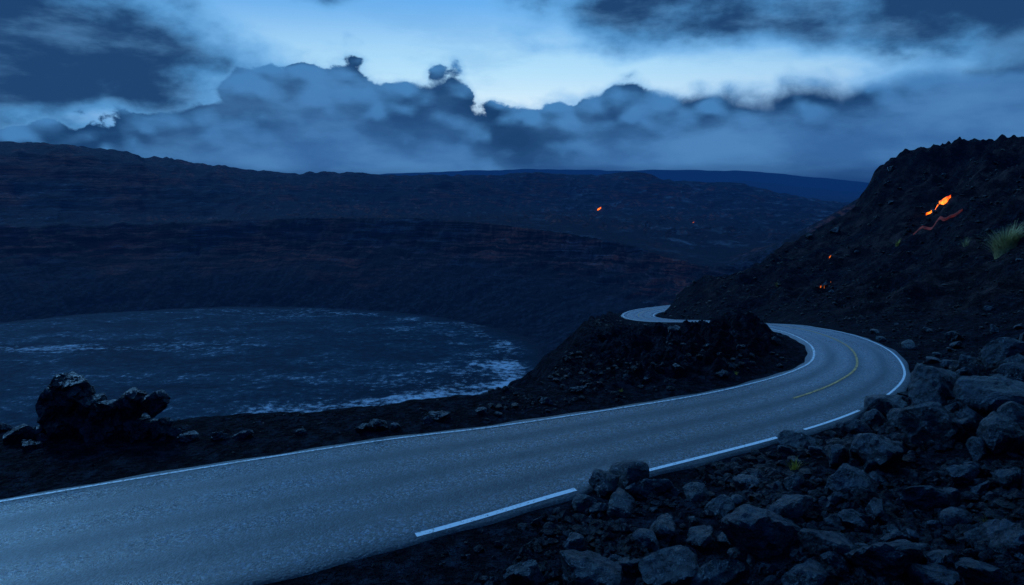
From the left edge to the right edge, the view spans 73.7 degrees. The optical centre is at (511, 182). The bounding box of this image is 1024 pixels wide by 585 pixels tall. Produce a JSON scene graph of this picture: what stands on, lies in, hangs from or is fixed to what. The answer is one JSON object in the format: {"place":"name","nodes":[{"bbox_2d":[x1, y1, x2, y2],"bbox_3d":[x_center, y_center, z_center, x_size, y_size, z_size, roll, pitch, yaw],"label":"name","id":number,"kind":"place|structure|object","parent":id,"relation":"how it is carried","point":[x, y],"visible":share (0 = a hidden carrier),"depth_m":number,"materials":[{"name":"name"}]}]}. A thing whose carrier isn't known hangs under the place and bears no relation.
{"place":"outdoors","nodes":[
{"label":"outdoors","id":0,"kind":"place"},
{"bbox_2d":[0,307,544,426],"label":"water","id":1,"kind":"structure","parent":0,"point":[208,362],"depth_m":390.73,"materials":[{"name":"liquid"}]},
{"bbox_2d":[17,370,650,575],"bbox_3d":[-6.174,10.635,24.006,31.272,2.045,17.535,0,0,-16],"label":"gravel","id":2,"kind":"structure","parent":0,"point":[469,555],"depth_m":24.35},
{"bbox_2d":[0,305,910,584],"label":"road","id":3,"kind":"structure","parent":0,"point":[276,517],"depth_m":22.46,"materials":[{"name":"asphalt"}]},
{"bbox_2d":[0,134,1023,584],"bbox_3d":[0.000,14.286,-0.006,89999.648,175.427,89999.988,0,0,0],"label":"ground","id":4,"kind":"structure","parent":0,"point":[548,264],"depth_m":504.81,"materials":[{"name":"soil"}]},
{"bbox_2d":[0,422,13,431],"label":"boulder","id":5,"kind":"object","parent":4,"relation":"on","point":[4,427],"visible":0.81,"depth_m":27.48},
{"bbox_2d":[2,424,31,443],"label":"boulder","id":6,"kind":"object","parent":4,"relation":"on","point":[18,433],"visible":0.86,"depth_m":26.23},
{"bbox_2d":[22,439,43,450],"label":"boulder","id":7,"kind":"object","parent":4,"relation":"on","point":[28,445],"visible":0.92,"depth_m":25.58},
{"bbox_2d":[28,424,44,438],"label":"outcrop rock","id":8,"kind":"object","parent":4,"relation":"on","point":[34,432],"visible":0.62,"depth_m":26.41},
{"bbox_2d":[35,431,54,440],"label":"outcrop rock","id":9,"kind":"object","parent":4,"relation":"on","point":[44,436],"visible":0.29,"depth_m":26.31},
{"bbox_2d":[166,427,183,437],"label":"outcrop rock","id":10,"kind":"object","parent":4,"relation":"on","point":[175,432],"visible":0.81,"depth_m":26.77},
{"bbox_2d":[177,430,198,442],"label":"boulder","id":11,"kind":"object","parent":4,"relation":"on","point":[188,436],"visible":0.98,"depth_m":26.48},
{"bbox_2d":[210,431,228,440],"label":"boulder","id":12,"kind":"object","parent":4,"relation":"on","point":[218,436],"visible":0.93,"depth_m":26.56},
{"bbox_2d":[232,430,253,438],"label":"boulder","id":13,"kind":"object","parent":4,"relation":"on","point":[246,434],"visible":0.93,"depth_m":26.76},
{"bbox_2d":[355,423,370,431],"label":"boulder","id":14,"kind":"object","parent":4,"relation":"on","point":[362,427],"visible":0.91,"depth_m":27.58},
{"bbox_2d":[369,419,387,430],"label":"boulder","id":15,"kind":"object","parent":4,"relation":"on","point":[376,424],"visible":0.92,"depth_m":27.63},
{"bbox_2d":[428,410,450,420],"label":"boulder","id":16,"kind":"object","parent":4,"relation":"on","point":[441,415],"visible":0.83,"depth_m":28.93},
{"bbox_2d":[503,559,545,584],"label":"boulder","id":17,"kind":"object","parent":4,"relation":"on","point":[528,572],"visible":1,"depth_m":16.86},
{"bbox_2d":[564,532,585,550],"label":"rock","id":18,"kind":"object","parent":4,"relation":"on","point":[574,541],"visible":0.75,"depth_m":18.36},
{"bbox_2d":[569,386,586,392],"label":"boulder","id":19,"kind":"object","parent":4,"relation":"on","point":[579,389],"visible":0.98,"depth_m":32.40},
{"bbox_2d":[572,493,597,512],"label":"boulder","id":20,"kind":"object","parent":4,"relation":"on","point":[581,503],"visible":0.59,"depth_m":20.80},
{"bbox_2d":[559,549,622,584],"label":"boulder","id":21,"kind":"object","parent":4,"relation":"on","point":[586,568],"visible":0.98,"depth_m":16.52,"materials":[{"name":"stone"}]},
{"bbox_2d":[588,502,607,515],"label":"rock","id":22,"kind":"object","parent":4,"relation":"on","point":[595,508],"visible":0.68,"depth_m":20.50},
{"bbox_2d":[588,469,617,497],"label":"boulder","id":23,"kind":"object","parent":4,"relation":"on","point":[603,484],"visible":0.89,"depth_m":22.07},
{"bbox_2d":[607,502,617,517],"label":"rock","id":24,"kind":"object","parent":4,"relation":"on","point":[612,509],"visible":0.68,"depth_m":20.25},
{"bbox_2d":[608,487,635,518],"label":"boulder","id":25,"kind":"object","parent":4,"relation":"on","point":[623,499],"visible":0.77,"depth_m":20.52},
{"bbox_2d":[616,556,635,573],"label":"rock","id":26,"kind":"object","parent":4,"relation":"on","point":[626,564],"visible":0.68,"depth_m":17.24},
{"bbox_2d":[609,459,649,488],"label":"boulder","id":27,"kind":"object","parent":4,"relation":"on","point":[627,472],"visible":0.54,"depth_m":22.25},
{"bbox_2d":[632,528,660,552],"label":"boulder","id":28,"kind":"object","parent":4,"relation":"on","point":[642,537],"visible":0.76,"depth_m":18.16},
{"bbox_2d":[624,478,673,499],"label":"boulder","id":29,"kind":"object","parent":4,"relation":"on","point":[641,489],"visible":0.7,"depth_m":21.58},
{"bbox_2d":[649,517,677,538],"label":"boulder","id":30,"kind":"object","parent":4,"relation":"on","point":[663,527],"visible":0.87,"depth_m":18.61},
{"bbox_2d":[638,545,698,584],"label":"boulder","id":31,"kind":"object","parent":4,"relation":"on","point":[675,565],"visible":0.99,"depth_m":16.77,"materials":[{"name":"stone"}]},
{"bbox_2d":[667,325,681,336],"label":"rock","id":32,"kind":"object","parent":4,"relation":"on","point":[671,330],"visible":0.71,"depth_m":45.02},
{"bbox_2d":[683,482,710,500],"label":"boulder","id":33,"kind":"object","parent":4,"relation":"on","point":[696,491],"visible":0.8,"depth_m":21.08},
{"bbox_2d":[686,525,714,548],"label":"boulder","id":34,"kind":"object","parent":4,"relation":"on","point":[701,536],"visible":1,"depth_m":18.25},
{"bbox_2d":[690,559,747,584],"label":"boulder","id":35,"kind":"object","parent":4,"relation":"on","point":[722,572],"visible":0.92,"depth_m":16.47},
{"bbox_2d":[704,495,734,517],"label":"boulder","id":36,"kind":"object","parent":4,"relation":"on","point":[721,504],"visible":0.79,"depth_m":19.81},
{"bbox_2d":[715,369,729,377],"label":"rock","id":37,"kind":"object","parent":4,"relation":"on","point":[722,373],"visible":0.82,"depth_m":34.91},
{"bbox_2d":[727,546,746,560],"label":"rock","id":38,"kind":"object","parent":4,"relation":"on","point":[736,552],"visible":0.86,"depth_m":17.31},
{"bbox_2d":[730,494,745,505],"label":"rock","id":39,"kind":"object","parent":4,"relation":"on","point":[737,499],"visible":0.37,"depth_m":20.04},
{"bbox_2d":[732,474,759,489],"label":"boulder","id":40,"kind":"object","parent":4,"relation":"on","point":[741,481],"visible":0.61,"depth_m":21.52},
{"bbox_2d":[751,469,764,479],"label":"rock","id":41,"kind":"object","parent":4,"relation":"on","point":[758,473],"visible":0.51,"depth_m":21.99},
{"bbox_2d":[721,504,800,557],"bbox_3d":[6.498,9.155,17.505,1.774,1.570,1.622,0,0,-31],"label":"boulder","id":42,"kind":"object","parent":4,"relation":"on","point":[754,531],"visible":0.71,"depth_m":17.13,"materials":[{"name":"stone"}]},
{"bbox_2d":[706,181,862,194],"bbox_3d":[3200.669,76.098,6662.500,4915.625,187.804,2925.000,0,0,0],"label":"distant hills","id":43,"kind":"structure","parent":4,"relation":"on","point":[787,189],"depth_m":6235.25,"materials":[{"name":"stone"}]},
{"bbox_2d":[776,445,795,455],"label":"rock","id":44,"kind":"object","parent":4,"relation":"on","point":[782,448],"visible":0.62,"depth_m":24.83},
{"bbox_2d":[768,494,812,519],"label":"boulder","id":45,"kind":"object","parent":4,"relation":"on","point":[795,506],"visible":0.66,"depth_m":18.42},
{"bbox_2d":[782,472,804,490],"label":"boulder","id":46,"kind":"object","parent":4,"relation":"on","point":[794,481],"visible":0.64,"depth_m":20.38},
{"bbox_2d":[564,147,1023,371],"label":"gravel","id":47,"kind":"structure","parent":4,"relation":"on","point":[987,230],"depth_m":82.19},
{"bbox_2d":[777,430,816,447],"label":"rock","id":48,"kind":"object","parent":4,"relation":"on","point":[790,437],"visible":0.55,"depth_m":25.92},
{"bbox_2d":[781,559,830,584],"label":"boulder","id":49,"kind":"object","parent":4,"relation":"on","point":[810,572],"visible":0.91,"depth_m":15.21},
{"bbox_2d":[808,446,827,458],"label":"boulder","id":50,"kind":"object","parent":4,"relation":"on","point":[814,452],"visible":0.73,"depth_m":23.55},
{"bbox_2d":[798,528,856,555],"bbox_3d":[7.618,8.716,16.334,0.899,0.841,1.492,0,0,-19],"label":"boulder","id":51,"kind":"object","parent":4,"relation":"on","point":[820,541],"visible":0.72,"depth_m":16.14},
{"bbox_2d":[823,514,841,526],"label":"rock","id":52,"kind":"object","parent":4,"relation":"on","point":[834,520],"visible":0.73,"depth_m":17.57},
{"bbox_2d":[820,551,851,572],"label":"rock","id":53,"kind":"object","parent":4,"relation":"on","point":[835,559],"visible":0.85,"depth_m":15.47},
{"bbox_2d":[828,444,848,467],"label":"rock","id":54,"kind":"object","parent":4,"relation":"on","point":[838,455],"visible":0.79,"depth_m":22.05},
{"bbox_2d":[825,463,876,497],"bbox_3d":[9.751,8.687,19.557,1.361,1.074,1.116,0,0,35],"label":"boulder","id":55,"kind":"object","parent":4,"relation":"on","point":[855,481],"visible":0.58,"depth_m":19.35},
{"bbox_2d":[837,511,868,531],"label":"rock","id":56,"kind":"object","parent":4,"relation":"on","point":[852,520],"visible":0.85,"depth_m":17.66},
{"bbox_2d":[835,419,872,435],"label":"boulder","id":57,"kind":"object","parent":4,"relation":"on","point":[853,427],"visible":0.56,"depth_m":26.22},
{"bbox_2d":[858,513,872,525],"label":"rock","id":58,"kind":"object","parent":4,"relation":"on","point":[867,519],"visible":0.52,"depth_m":17.73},
{"bbox_2d":[860,409,885,427],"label":"boulder","id":59,"kind":"object","parent":4,"relation":"on","point":[870,418],"visible":0.63,"depth_m":27.60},
{"bbox_2d":[863,459,885,472],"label":"rock","id":60,"kind":"object","parent":4,"relation":"on","point":[870,464],"visible":0.51,"depth_m":21.19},
{"bbox_2d":[865,497,885,521],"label":"boulder","id":61,"kind":"object","parent":4,"relation":"on","point":[874,509],"visible":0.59,"depth_m":17.94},
{"bbox_2d":[850,433,903,469],"bbox_3d":[11.723,8.850,22.009,1.475,1.488,2.279,14,-14,34],"label":"boulder","id":62,"kind":"object","parent":4,"relation":"on","point":[885,453],"visible":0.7,"depth_m":21.44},
{"bbox_2d":[868,471,886,483],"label":"rock","id":63,"kind":"object","parent":4,"relation":"on","point":[874,475],"visible":0.48,"depth_m":20.41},
{"bbox_2d":[844,539,926,577],"bbox_3d":[8.374,8.458,15.342,1.490,1.317,1.429,0,0,-37],"label":"boulder","id":64,"kind":"object","parent":4,"relation":"on","point":[895,557],"visible":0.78,"depth_m":14.81,"materials":[{"name":"stone"}]},
{"bbox_2d":[864,394,907,416],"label":"boulder","id":65,"kind":"object","parent":4,"relation":"on","point":[883,404],"visible":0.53,"depth_m":29.34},
{"bbox_2d":[880,524,898,533],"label":"rock","id":66,"kind":"object","parent":4,"relation":"on","point":[886,529],"visible":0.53,"depth_m":16.96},
{"bbox_2d":[887,408,901,428],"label":"boulder","id":67,"kind":"object","parent":4,"relation":"on","point":[892,417],"visible":0.23,"depth_m":26.78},
{"bbox_2d":[878,529,911,541],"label":"rock","id":68,"kind":"object","parent":4,"relation":"on","point":[895,534],"visible":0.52,"depth_m":16.17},
{"bbox_2d":[901,339,915,349],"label":"rock","id":69,"kind":"object","parent":4,"relation":"on","point":[908,344],"visible":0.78,"depth_m":42.46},
{"bbox_2d":[905,528,916,542],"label":"rock","id":70,"kind":"object","parent":4,"relation":"on","point":[911,533],"visible":0.66,"depth_m":16.36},
{"bbox_2d":[900,485,956,511],"bbox_3d":[11.023,8.546,18.099,1.379,1.247,0.852,0,0,22],"label":"boulder","id":71,"kind":"object","parent":4,"relation":"on","point":[926,498],"visible":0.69,"depth_m":17.81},
{"bbox_2d":[905,563,957,584],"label":"boulder","id":72,"kind":"object","parent":4,"relation":"on","point":[934,574],"visible":0.96,"depth_m":14.36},
{"bbox_2d":[898,402,966,446],"bbox_3d":[14.355,8.434,23.168,1.407,2.092,2.095,0,0,-36],"label":"boulder","id":73,"kind":"object","parent":4,"relation":"on","point":[929,424],"visible":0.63,"depth_m":22.80,"materials":[{"name":"stone"}]},
{"bbox_2d":[924,520,942,528],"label":"rock","id":74,"kind":"object","parent":4,"relation":"on","point":[933,524],"visible":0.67,"depth_m":16.55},
{"bbox_2d":[926,356,940,363],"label":"rock","id":75,"kind":"object","parent":4,"relation":"on","point":[930,360],"visible":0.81,"depth_m":37.77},
{"bbox_2d":[908,363,961,405],"bbox_3d":[17.172,8.467,27.486,3.244,2.319,2.335,0,0,-18],"label":"boulder","id":76,"kind":"object","parent":4,"relation":"on","point":[931,384],"visible":0.52,"depth_m":26.79,"materials":[{"name":"stone"}]},
{"bbox_2d":[913,209,962,234],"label":"lava trail","id":77,"kind":"object","parent":4,"relation":"on","point":[943,219],"visible":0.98,"depth_m":105.19,"materials":[{"name":"stone"}]},
{"bbox_2d":[926,549,958,566],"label":"rock","id":78,"kind":"object","parent":4,"relation":"on","point":[945,558],"visible":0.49,"depth_m":14.81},
{"bbox_2d":[940,359,956,369],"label":"rock","id":79,"kind":"object","parent":4,"relation":"on","point":[944,363],"visible":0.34,"depth_m":34.90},
{"bbox_2d":[942,487,961,504],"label":"rock","id":80,"kind":"object","parent":4,"relation":"on","point":[955,492],"visible":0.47,"depth_m":17.92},
{"bbox_2d":[944,331,963,341],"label":"rock","id":81,"kind":"object","parent":4,"relation":"on","point":[949,335],"visible":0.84,"depth_m":43.00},
{"bbox_2d":[938,507,972,527],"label":"boulder","id":82,"kind":"object","parent":4,"relation":"on","point":[950,516],"visible":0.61,"depth_m":16.53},
{"bbox_2d":[949,341,962,348],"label":"rock","id":83,"kind":"object","parent":4,"relation":"on","point":[956,345],"visible":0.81,"depth_m":40.98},
{"bbox_2d":[946,464,979,484],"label":"boulder","id":84,"kind":"object","parent":4,"relation":"on","point":[960,474],"visible":0.94,"depth_m":19.19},
{"bbox_2d":[954,418,973,430],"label":"rock","id":85,"kind":"object","parent":4,"relation":"on","point":[967,424],"visible":0.38,"depth_m":22.60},
{"bbox_2d":[958,354,976,365],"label":"rock","id":86,"kind":"object","parent":4,"relation":"on","point":[964,360],"visible":0.46,"depth_m":33.68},
{"bbox_2d":[954,406,982,430],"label":"boulder","id":87,"kind":"object","parent":4,"relation":"on","point":[973,415],"visible":0.47,"depth_m":22.91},
{"bbox_2d":[955,363,984,375],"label":"boulder","id":88,"kind":"object","parent":4,"relation":"on","point":[971,369],"visible":0.49,"depth_m":27.81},
{"bbox_2d":[964,527,981,543],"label":"rock","id":89,"kind":"object","parent":4,"relation":"on","point":[975,532],"visible":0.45,"depth_m":15.48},
{"bbox_2d":[965,436,987,461],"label":"boulder","id":90,"kind":"object","parent":4,"relation":"on","point":[976,447],"visible":0.82,"depth_m":20.46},
{"bbox_2d":[970,481,991,495],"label":"rock","id":91,"kind":"object","parent":4,"relation":"on","point":[978,489],"visible":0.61,"depth_m":18.42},
{"bbox_2d":[955,557,1015,584],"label":"boulder","id":92,"kind":"object","parent":4,"relation":"on","point":[973,571],"visible":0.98,"depth_m":13.70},
{"bbox_2d":[953,374,1023,413],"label":"boulder","id":93,"kind":"object","parent":4,"relation":"on","point":[984,394],"visible":0.72,"depth_m":23.48,"materials":[{"name":"stone"}]},
{"bbox_2d":[977,411,1023,455],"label":"boulder","id":94,"kind":"object","parent":4,"relation":"on","point":[1000,433],"visible":0.85,"depth_m":20.35,"materials":[{"name":"stone"}]},
{"bbox_2d":[977,217,1023,258],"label":"grass tuft","id":95,"kind":"object","parent":4,"relation":"on","point":[1007,242],"visible":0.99,"depth_m":72.93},
{"bbox_2d":[980,337,1023,364],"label":"boulder","id":96,"kind":"object","parent":4,"relation":"on","point":[996,350],"visible":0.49,"depth_m":28.97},
{"bbox_2d":[981,518,1023,554],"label":"boulder","id":97,"kind":"object","parent":4,"relation":"on","point":[995,531],"visible":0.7,"depth_m":14.79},
{"bbox_2d":[992,467,1022,489],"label":"boulder","id":98,"kind":"object","parent":4,"relation":"on","point":[1012,477],"visible":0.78,"depth_m":18.10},
{"bbox_2d":[996,401,1023,422],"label":"boulder","id":99,"kind":"object","parent":4,"relation":"on","point":[1012,411],"visible":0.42,"depth_m":21.73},
{"bbox_2d":[997,362,1023,381],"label":"boulder","id":100,"kind":"object","parent":4,"relation":"on","point":[1013,370],"visible":0.53,"depth_m":25.81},
{"bbox_2d":[1000,541,1023,555],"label":"rock","id":101,"kind":"object","parent":4,"relation":"on","point":[1013,548],"visible":0.57,"depth_m":14.32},
{"bbox_2d":[1003,353,1023,362],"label":"rock","id":102,"kind":"object","parent":4,"relation":"on","point":[1018,358],"visible":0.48,"depth_m":27.82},
{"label":"outcrop rock","id":103,"kind":"object","parent":4,"relation":"on","visible":0},
{"bbox_2d":[42,413,58,438],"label":"outcrop rock","id":104,"kind":"object","parent":103,"relation":"on","point":[48,427],"visible":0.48,"depth_m":26.32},
{"bbox_2d":[35,401,57,424],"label":"outcrop rock","id":105,"kind":"object","parent":104,"relation":"on","point":[45,413],"visible":0.71,"depth_m":26.70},
{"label":"outcrop rock","id":106,"kind":"object","parent":4,"relation":"on","visible":0},
{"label":"outcrop rock","id":107,"kind":"object","parent":106,"relation":"on","visible":0},
{"bbox_2d":[46,386,82,414],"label":"outcrop rock","id":108,"kind":"object","parent":107,"relation":"on","point":[62,402],"visible":0.86,"depth_m":26.64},
{"bbox_2d":[37,387,55,404],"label":"outcrop rock","id":109,"kind":"object","parent":108,"relation":"on","point":[46,394],"visible":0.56,"depth_m":26.67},
{"bbox_2d":[48,373,72,390],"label":"outcrop rock","id":110,"kind":"object","parent":108,"relation":"on","point":[57,382],"visible":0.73,"depth_m":26.91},
{"bbox_2d":[80,382,95,396],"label":"outcrop rock","id":111,"kind":"object","parent":108,"relation":"on","point":[86,391],"visible":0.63,"depth_m":27.09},
{"bbox_2d":[60,372,89,390],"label":"outcrop rock","id":112,"kind":"object","parent":111,"relation":"on","point":[80,381],"visible":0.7,"depth_m":26.98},
{"bbox_2d":[75,393,107,415],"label":"outcrop rock","id":113,"kind":"object","parent":107,"relation":"on","point":[84,406],"visible":0.84,"depth_m":26.77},
{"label":"outcrop rock","id":114,"kind":"object","parent":4,"relation":"on","visible":0},
{"bbox_2d":[95,399,117,418],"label":"outcrop rock","id":115,"kind":"object","parent":114,"relation":"on","point":[109,408],"visible":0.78,"depth_m":26.76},
{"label":"outcrop rock","id":116,"kind":"object","parent":4,"relation":"on","visible":0},
{"bbox_2d":[115,387,146,418],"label":"outcrop rock","id":117,"kind":"object","parent":116,"relation":"on","point":[133,396],"visible":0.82,"depth_m":26.77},
{"bbox_2d":[123,414,157,437],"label":"outcrop rock","id":118,"kind":"object","parent":116,"relation":"on","point":[146,420],"visible":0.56,"depth_m":26.70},
{"bbox_2d":[139,389,170,417],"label":"outcrop rock","id":119,"kind":"object","parent":118,"relation":"on","point":[154,404],"visible":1,"depth_m":26.79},
{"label":"outcrop rock","id":120,"kind":"object","parent":4,"relation":"on","visible":0},
{"bbox_2d":[153,417,172,439],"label":"outcrop rock","id":121,"kind":"object","parent":120,"relation":"on","point":[164,424],"visible":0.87,"depth_m":26.62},
{"bbox_2d":[0,0,1023,182],"label":"sky","id":122,"kind":"structure","parent":0,"point":[833,89],"materials":[{"name":"blue"}]},
{"bbox_2d":[379,169,868,189],"bbox_3d":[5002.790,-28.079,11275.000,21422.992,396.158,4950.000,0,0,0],"label":"distant hills","id":123,"kind":"structure","parent":0,"point":[754,176],"depth_m":10544.58,"materials":[{"name":"blue"}]},
{"bbox_2d":[473,340,1023,584],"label":"gravel","id":124,"kind":"structure","parent":0,"point":[905,472],"depth_m":19.23,"materials":[{"name":"stone"}]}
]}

